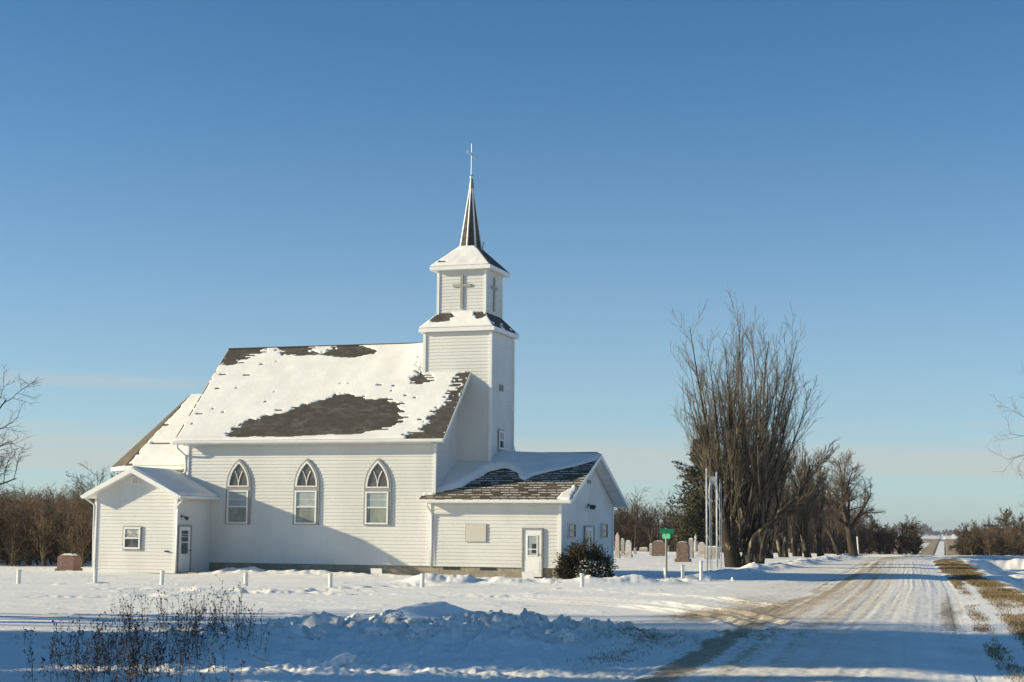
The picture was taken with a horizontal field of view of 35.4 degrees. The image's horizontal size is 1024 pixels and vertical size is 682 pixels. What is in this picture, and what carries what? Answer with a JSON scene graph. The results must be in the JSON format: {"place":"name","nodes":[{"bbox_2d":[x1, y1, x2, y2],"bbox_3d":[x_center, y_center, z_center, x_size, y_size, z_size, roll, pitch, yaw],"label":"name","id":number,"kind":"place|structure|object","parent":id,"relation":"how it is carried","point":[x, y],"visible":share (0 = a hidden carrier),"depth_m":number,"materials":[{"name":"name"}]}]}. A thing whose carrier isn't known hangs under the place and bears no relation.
{"place":"outdoors","nodes":[
{"label":"outdoors","id":0,"kind":"place"},
{"bbox_2d":[0,534,1023,681],"bbox_3d":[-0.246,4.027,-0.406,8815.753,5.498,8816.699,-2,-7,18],"label":"ground","id":1,"kind":"structure","parent":0,"point":[640,592],"depth_m":34.95,"materials":[{"name":"white snow"}]},
{"bbox_2d":[16,570,21,583],"bbox_3d":[-16.123,7.999,52.350,0.164,1.050,0.164,-1,-7,18],"label":"marker post","id":2,"kind":"object","parent":1,"relation":"on","point":[18,580],"visible":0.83,"depth_m":52.33,"materials":[{"name":"white plastic"}]},
{"bbox_2d":[0,365,41,524],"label":"edge tree","id":3,"kind":"object","parent":1,"relation":"on","point":[3,459],"visible":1,"depth_m":35.73,"materials":[{"name":"brown plant"}]},
{"bbox_2d":[40,644,51,648],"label":"snow chunk","id":4,"kind":"object","parent":1,"relation":"on","point":[46,646],"visible":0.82,"depth_m":24.85,"materials":[{"name":"white snow"}]},
{"bbox_2d":[0,480,94,566],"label":"brush wood","id":5,"kind":"object","parent":1,"relation":"on","point":[52,529],"visible":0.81,"depth_m":77.95,"materials":[{"name":"brown plant"}]},
{"bbox_2d":[55,553,82,570],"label":"headstone","id":6,"kind":"object","parent":1,"relation":"on","point":[68,561],"visible":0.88,"depth_m":69.17,"materials":[{"name":"red stone"}]},
{"bbox_2d":[64,462,118,502],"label":"tree","id":7,"kind":"object","parent":1,"relation":"on","point":[81,482],"visible":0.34,"depth_m":104.55,"materials":[{"name":"brown plant"}]},
{"bbox_2d":[93,569,97,582],"bbox_3d":[-13.946,8.144,53.638,0.164,1.050,0.164,6,-10,-39],"label":"marker post","id":8,"kind":"object","parent":1,"relation":"on","point":[95,574],"visible":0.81,"depth_m":53.62,"materials":[{"name":"white plastic"}]},
{"bbox_2d":[11,578,271,681],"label":"dead weeds","id":9,"kind":"object","parent":1,"relation":"on","point":[195,630],"visible":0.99,"depth_m":22.32,"materials":[{"name":"brown plant"}]},
{"bbox_2d":[160,571,164,584],"bbox_3d":[-11.564,8.106,52.914,0.164,1.050,0.164,3,-5,-6],"label":"marker post","id":10,"kind":"object","parent":1,"relation":"on","point":[162,573],"visible":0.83,"depth_m":52.89,"materials":[{"name":"white plastic"}]},
{"bbox_2d":[236,622,247,626],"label":"snow chunk","id":11,"kind":"object","parent":1,"relation":"on","point":[244,624],"visible":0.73,"depth_m":26.70,"materials":[{"name":"white snow"}]},
{"bbox_2d":[243,572,247,585],"bbox_3d":[-8.696,8.088,52.347,0.164,1.050,0.164,-3,-8,26],"label":"marker post","id":12,"kind":"object","parent":1,"relation":"on","point":[246,578],"visible":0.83,"depth_m":52.33,"materials":[{"name":"white plastic"}]},
{"bbox_2d":[251,654,267,659],"bbox_3d":[-3.646,4.567,23.085,0.310,0.106,0.232,1,-20,32],"label":"snow chunk","id":13,"kind":"object","parent":1,"relation":"on","point":[259,656],"visible":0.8,"depth_m":23.01,"materials":[{"name":"white snow"}]},
{"bbox_2d":[309,634,324,639],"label":"snow chunk","id":14,"kind":"object","parent":1,"relation":"on","point":[316,636],"visible":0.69,"depth_m":25.87,"materials":[{"name":"white snow"}]},
{"bbox_2d":[328,573,332,586],"bbox_3d":[-5.940,8.120,52.420,0.164,1.050,0.164,5,-9,-31],"label":"marker post","id":15,"kind":"object","parent":1,"relation":"on","point":[330,579],"visible":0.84,"depth_m":52.41,"materials":[{"name":"white plastic"}]},
{"bbox_2d":[329,652,356,666],"bbox_3d":[-2.389,4.512,22.412,0.483,0.238,0.313,-15,-34,-26],"label":"snow chunk","id":16,"kind":"object","parent":1,"relation":"on","point":[343,659],"visible":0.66,"depth_m":22.34,"materials":[{"name":"white snow"}]},
{"bbox_2d":[346,613,359,619],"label":"snow chunk","id":17,"kind":"object","parent":1,"relation":"on","point":[354,616],"visible":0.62,"depth_m":28.50,"materials":[{"name":"white snow"}]},
{"bbox_2d":[80,143,627,577],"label":"church","id":18,"kind":"structure","parent":1,"relation":"on","point":[398,458],"depth_m":68.12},
{"bbox_2d":[122,526,141,549],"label":"window","id":19,"kind":"structure","parent":18,"relation":"in","point":[132,535],"depth_m":66.93,"materials":[{"name":"white glass"}]},
{"bbox_2d":[176,525,191,571],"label":"door","id":20,"kind":"structure","parent":18,"relation":"in","point":[184,540],"depth_m":66.89,"materials":[{"name":"white wood"}]},
{"bbox_2d":[225,459,250,523],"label":"gothic window","id":21,"kind":"structure","parent":18,"relation":"in","point":[238,483],"depth_m":68.85,"materials":[{"name":"white glass"}]},
{"bbox_2d":[293,459,319,524],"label":"gothic window","id":22,"kind":"structure","parent":18,"relation":"in","point":[305,503],"depth_m":67.83,"materials":[{"name":"white glass"}]},
{"bbox_2d":[363,458,391,524],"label":"gothic window","id":23,"kind":"structure","parent":18,"relation":"in","point":[377,483],"depth_m":66.81,"materials":[{"name":"white glass"}]},
{"bbox_2d":[497,429,504,450],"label":"window","id":24,"kind":"structure","parent":18,"relation":"in","point":[501,433],"depth_m":69.61,"materials":[{"name":"white glass"}]},
{"bbox_2d":[521,528,542,576],"bbox_3d":[0.814,8.480,64.284,0.877,1.940,0.125,-2,-7,18],"label":"door","id":25,"kind":"structure","parent":18,"relation":"in","point":[532,538],"depth_m":64.28,"materials":[{"name":"white wood"}]},
{"bbox_2d":[567,522,575,538],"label":"window","id":26,"kind":"structure","parent":18,"relation":"in","point":[571,534],"depth_m":65.39,"materials":[{"name":"white glass"}]},
{"bbox_2d":[583,526,594,550],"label":"door","id":27,"kind":"structure","parent":18,"relation":"in","point":[589,531],"depth_m":67.88,"materials":[{"name":"white glass"}]},
{"bbox_2d":[600,522,607,538],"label":"window","id":28,"kind":"structure","parent":18,"relation":"in","point":[603,526],"depth_m":70.13,"materials":[{"name":"white glass"}]},
{"bbox_2d":[363,625,389,636],"bbox_3d":[-2.219,4.773,26.110,0.359,0.281,0.546,10,-6,36],"label":"snow chunk","id":29,"kind":"object","parent":1,"relation":"on","point":[372,630],"visible":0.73,"depth_m":25.98,"materials":[{"name":"white snow"}]},
{"bbox_2d":[371,568,381,586],"bbox_3d":[-4.560,8.003,53.840,0.401,0.725,0.052,-2,-7,18],"label":"yard sign","id":30,"kind":"object","parent":1,"relation":"on","point":[375,571],"visible":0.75,"depth_m":53.85,"materials":[{"name":"white"}]},
{"bbox_2d":[383,612,401,618],"bbox_3d":[-2.066,4.762,27.755,0.338,0.130,0.267,-10,2,18],"label":"snow chunk","id":31,"kind":"object","parent":1,"relation":"on","point":[397,615],"visible":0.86,"depth_m":27.68,"materials":[{"name":"white snow"}]},
{"bbox_2d":[401,632,416,641],"bbox_3d":[-1.629,4.764,25.544,0.199,0.273,0.387,46,5,-18],"label":"snow chunk","id":32,"kind":"object","parent":1,"relation":"on","point":[411,636],"visible":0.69,"depth_m":25.49,"materials":[{"name":"white snow"}]},
{"bbox_2d":[404,618,422,623],"bbox_3d":[-1.678,4.802,27.363,0.307,0.144,0.358,24,-28,-39],"label":"snow chunk","id":33,"kind":"object","parent":1,"relation":"on","point":[411,620],"visible":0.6,"depth_m":27.25,"materials":[{"name":"white snow"}]},
{"bbox_2d":[406,623,431,634],"bbox_3d":[-1.560,4.822,26.647,0.426,0.269,0.367,-2,-7,18],"label":"snow chunk","id":34,"kind":"object","parent":1,"relation":"on","point":[417,628],"visible":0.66,"depth_m":26.56,"materials":[{"name":"white snow"}]},
{"bbox_2d":[420,573,424,586],"bbox_3d":[-2.981,8.237,53.191,0.164,1.050,0.164,1,-6,2],"label":"marker post","id":35,"kind":"object","parent":1,"relation":"on","point":[422,577],"visible":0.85,"depth_m":53.17,"materials":[{"name":"white plastic"}]},
{"bbox_2d":[420,618,431,622],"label":"snow chunk","id":36,"kind":"object","parent":1,"relation":"on","point":[424,620],"visible":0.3,"depth_m":28.15,"materials":[{"name":"white snow"}]},
{"bbox_2d":[426,629,437,635],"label":"snow chunk","id":37,"kind":"object","parent":1,"relation":"on","point":[430,632],"visible":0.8,"depth_m":26.45,"materials":[{"name":"white snow"}]},
{"bbox_2d":[522,571,533,578],"bbox_3d":[0.583,8.739,59.302,0.472,0.493,0.071,-2,-7,18],"label":"yard sign","id":38,"kind":"object","parent":1,"relation":"on","point":[527,575],"visible":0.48,"depth_m":59.30,"materials":[{"name":"white"}]},
{"bbox_2d":[535,613,544,619],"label":"snow chunk","id":39,"kind":"object","parent":1,"relation":"on","point":[541,616],"visible":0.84,"depth_m":28.70,"materials":[{"name":"white snow"}]},
{"bbox_2d":[558,628,574,642],"bbox_3d":[0.905,4.866,26.058,0.249,0.339,0.504,-18,-45,7],"label":"snow chunk","id":40,"kind":"object","parent":1,"relation":"on","point":[566,636],"visible":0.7,"depth_m":25.91,"materials":[{"name":"white snow"}]},
{"bbox_2d":[580,573,583,586],"bbox_3d":[2.382,8.433,54.584,0.164,1.050,0.164,-4,-8,34],"label":"marker post","id":41,"kind":"object","parent":1,"relation":"on","point":[581,579],"visible":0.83,"depth_m":54.56,"materials":[{"name":"white plastic"}]},
{"bbox_2d":[549,537,618,578],"bbox_3d":[2.864,8.595,63.303,2.750,1.759,2.723,-2,-7,18],"label":"juniper bush","id":42,"kind":"object","parent":1,"relation":"on","point":[581,558],"visible":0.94,"depth_m":62.79,"materials":[{"name":"green plant"}]},
{"bbox_2d":[580,617,590,625],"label":"snow chunk","id":43,"kind":"object","parent":1,"relation":"on","point":[585,621],"visible":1,"depth_m":27.46,"materials":[{"name":"white snow"}]},
{"bbox_2d":[614,532,620,557],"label":"headstone","id":44,"kind":"object","parent":1,"relation":"on","point":[617,546],"visible":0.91,"depth_m":114.44,"materials":[{"name":"beige stone"}]},
{"bbox_2d":[620,538,624,555],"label":"headstone","id":45,"kind":"object","parent":1,"relation":"on","point":[622,553],"visible":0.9,"depth_m":123.53,"materials":[{"name":"grey stone"}]},
{"bbox_2d":[624,540,632,557],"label":"headstone","id":46,"kind":"object","parent":1,"relation":"on","point":[628,548],"visible":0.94,"depth_m":117.25,"materials":[{"name":"stone"}]},
{"bbox_2d":[639,547,647,551],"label":"headstone","id":47,"kind":"object","parent":1,"relation":"on","point":[643,549],"visible":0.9,"depth_m":140.18,"materials":[{"name":"grey stone"}]},
{"bbox_2d":[649,543,651,554],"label":"headstone","id":48,"kind":"object","parent":1,"relation":"on","point":[650,548],"visible":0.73,"depth_m":129.82,"materials":[{"name":"grey stone"}]},
{"bbox_2d":[651,540,664,555],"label":"headstone","id":49,"kind":"object","parent":1,"relation":"on","point":[658,547],"visible":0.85,"depth_m":125.56,"materials":[{"name":"brown stone"}]},
{"bbox_2d":[659,528,673,578],"bbox_3d":[6.002,8.549,62.262,0.523,2.546,0.250,-3,-8,28],"label":"road sign","id":50,"kind":"object","parent":1,"relation":"on","point":[666,533],"visible":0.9,"depth_m":62.37,"materials":[{"name":"teal metal"}]},
{"bbox_2d":[664,507,697,550],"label":"spruce tree","id":51,"kind":"object","parent":1,"relation":"on","point":[678,529],"visible":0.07,"depth_m":154.36,"materials":[{"name":"green plant"}]},
{"bbox_2d":[681,565,684,577],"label":"marker post","id":52,"kind":"object","parent":1,"relation":"on","point":[682,571],"visible":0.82,"depth_m":62.33,"materials":[{"name":"white plastic"}]},
{"bbox_2d":[675,541,691,561],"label":"headstone","id":53,"kind":"object","parent":1,"relation":"on","point":[682,551],"visible":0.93,"depth_m":101.16,"materials":[{"name":"brown stone"}]},
{"bbox_2d":[689,538,693,557],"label":"headstone","id":54,"kind":"object","parent":1,"relation":"on","point":[691,542],"visible":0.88,"depth_m":118.74,"materials":[{"name":"grey stone"}]},
{"bbox_2d":[694,534,697,551],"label":"headstone","id":55,"kind":"object","parent":1,"relation":"on","point":[695,545],"visible":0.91,"depth_m":140.82,"materials":[{"name":"stone"}]},
{"bbox_2d":[653,426,741,551],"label":"spruce tree","id":56,"kind":"object","parent":1,"relation":"on","point":[695,505],"visible":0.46,"depth_m":147.64,"materials":[{"name":"green plant"}]},
{"bbox_2d":[699,561,702,579],"bbox_3d":[7.330,9.046,62.140,0.156,1.050,0.156,-6,-9,42],"label":"marker post","id":57,"kind":"object","parent":1,"relation":"on","point":[700,570],"visible":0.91,"depth_m":62.12,"materials":[{"name":"white plastic"}]},
{"bbox_2d":[697,542,705,556],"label":"headstone","id":58,"kind":"object","parent":1,"relation":"on","point":[701,545],"visible":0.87,"depth_m":126.60,"materials":[{"name":"stone"}]},
{"bbox_2d":[704,546,719,558],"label":"headstone","id":59,"kind":"object","parent":1,"relation":"on","point":[713,551],"visible":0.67,"depth_m":114.21,"materials":[{"name":"grey stone"}]},
{"bbox_2d":[705,468,721,570],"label":"arched gate","id":60,"kind":"structure","parent":1,"relation":"on","point":[711,482],"depth_m":80.63,"materials":[{"name":"metal"}]},
{"bbox_2d":[614,482,878,553],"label":"cemetery wood","id":61,"kind":"object","parent":1,"relation":"on","point":[644,532],"visible":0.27,"depth_m":157.76,"materials":[{"name":"brown plant"}]},
{"bbox_2d":[668,280,839,567],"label":"poplar tree","id":62,"kind":"object","parent":1,"relation":"on","point":[747,493],"visible":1,"depth_m":88.25,"materials":[{"name":"brown plant"}]},
{"bbox_2d":[754,431,793,563],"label":"poplar tree","id":63,"kind":"object","parent":1,"relation":"on","point":[763,550],"visible":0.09,"depth_m":96.92,"materials":[{"name":"brown plant"}]},
{"bbox_2d":[765,468,793,558],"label":"poplar tree","id":64,"kind":"object","parent":1,"relation":"on","point":[769,553],"visible":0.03,"depth_m":119.34,"materials":[{"name":"brown plant"}]},
{"bbox_2d":[774,444,796,556],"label":"poplar tree","id":65,"kind":"object","parent":1,"relation":"on","point":[781,544],"visible":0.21,"depth_m":124.31,"materials":[{"name":"brown plant"}]},
{"bbox_2d":[550,560,1023,681],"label":"dry grass","id":66,"kind":"structure","parent":1,"relation":"on","point":[960,569],"depth_m":43.65,"materials":[{"name":"brown plant"}]},
{"bbox_2d":[783,455,810,556],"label":"poplar tree","id":67,"kind":"object","parent":1,"relation":"on","point":[797,552],"visible":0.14,"depth_m":129.76,"materials":[{"name":"brown plant"}]},
{"bbox_2d":[789,440,820,557],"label":"poplar tree","id":68,"kind":"object","parent":1,"relation":"on","point":[805,518],"visible":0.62,"depth_m":124.66,"materials":[{"name":"brown plant"}]},
{"bbox_2d":[806,447,833,555],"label":"poplar tree","id":69,"kind":"object","parent":1,"relation":"on","point":[818,523],"visible":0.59,"depth_m":130.12,"materials":[{"name":"brown plant"}]},
{"bbox_2d":[819,507,844,555],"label":"leaning tree","id":70,"kind":"object","parent":1,"relation":"on","point":[834,543],"visible":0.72,"depth_m":131.41,"materials":[{"name":"brown plant"}]},
{"bbox_2d":[808,449,884,555],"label":"broad tree","id":71,"kind":"object","parent":1,"relation":"on","point":[845,495],"visible":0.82,"depth_m":134.04,"materials":[{"name":"brown plant"}]},
{"bbox_2d":[855,515,888,553],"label":"bush","id":72,"kind":"object","parent":1,"relation":"on","point":[867,547],"visible":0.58,"depth_m":162.06,"materials":[{"name":"brown plant"}]},
{"bbox_2d":[867,526,895,553],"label":"bush","id":73,"kind":"object","parent":1,"relation":"on","point":[878,537],"visible":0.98,"depth_m":153.39,"materials":[{"name":"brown plant"}]},
{"bbox_2d":[795,521,992,535],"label":"horizon wood","id":74,"kind":"object","parent":1,"relation":"on","point":[926,529],"visible":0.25,"depth_m":1952.73,"materials":[{"name":"brown plant"}]},
{"bbox_2d":[883,514,923,554],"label":"bush","id":75,"kind":"object","parent":1,"relation":"on","point":[904,542],"visible":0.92,"depth_m":158.25,"materials":[{"name":"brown plant"}]},
{"bbox_2d":[904,532,923,554],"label":"bush","id":76,"kind":"object","parent":1,"relation":"on","point":[915,545],"visible":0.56,"depth_m":165.70,"materials":[{"name":"brown plant"}]},
{"bbox_2d":[858,518,1023,555],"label":"roadside wood","id":77,"kind":"object","parent":1,"relation":"on","point":[989,541],"visible":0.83,"depth_m":153.79,"materials":[{"name":"brown plant"}]},
{"bbox_2d":[948,522,977,554],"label":"bush","id":78,"kind":"object","parent":1,"relation":"on","point":[959,533],"visible":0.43,"depth_m":160.91,"materials":[{"name":"brown plant"}]},
{"bbox_2d":[981,507,1023,538],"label":"bare tree","id":79,"kind":"object","parent":1,"relation":"on","point":[1005,519],"visible":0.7,"depth_m":163.69,"materials":[{"name":"brown plant"}]},
{"bbox_2d":[987,359,1023,537],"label":"edge tree","id":80,"kind":"object","parent":1,"relation":"on","point":[1008,438],"visible":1,"depth_m":45.84,"materials":[{"name":"brown plant"}]},
{"bbox_2d":[1010,513,1023,552],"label":"bare tree","id":81,"kind":"object","parent":1,"relation":"on","point":[1021,517],"visible":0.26,"depth_m":165.62,"materials":[{"name":"brown plant"}]},
{"bbox_2d":[0,0,1023,534],"label":"sky","id":82,"kind":"structure","parent":0,"point":[184,183],"materials":[{"name":"blue"}]},
{"bbox_2d":[629,556,975,681],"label":"road","id":83,"kind":"structure","parent":0,"point":[885,619],"depth_m":27.69,"materials":[{"name":"white snow"}]},
{"bbox_2d":[614,551,1023,558],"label":"cross road","id":84,"kind":"structure","parent":0,"point":[936,556],"depth_m":132.73,"materials":[{"name":"white snow"}]},
{"bbox_2d":[934,540,944,554],"bbox_3d":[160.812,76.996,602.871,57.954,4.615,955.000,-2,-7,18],"label":"road","id":85,"kind":"structure","parent":0,"point":[940,549],"depth_m":589.37,"materials":[{"name":"white snow"}]}
]}

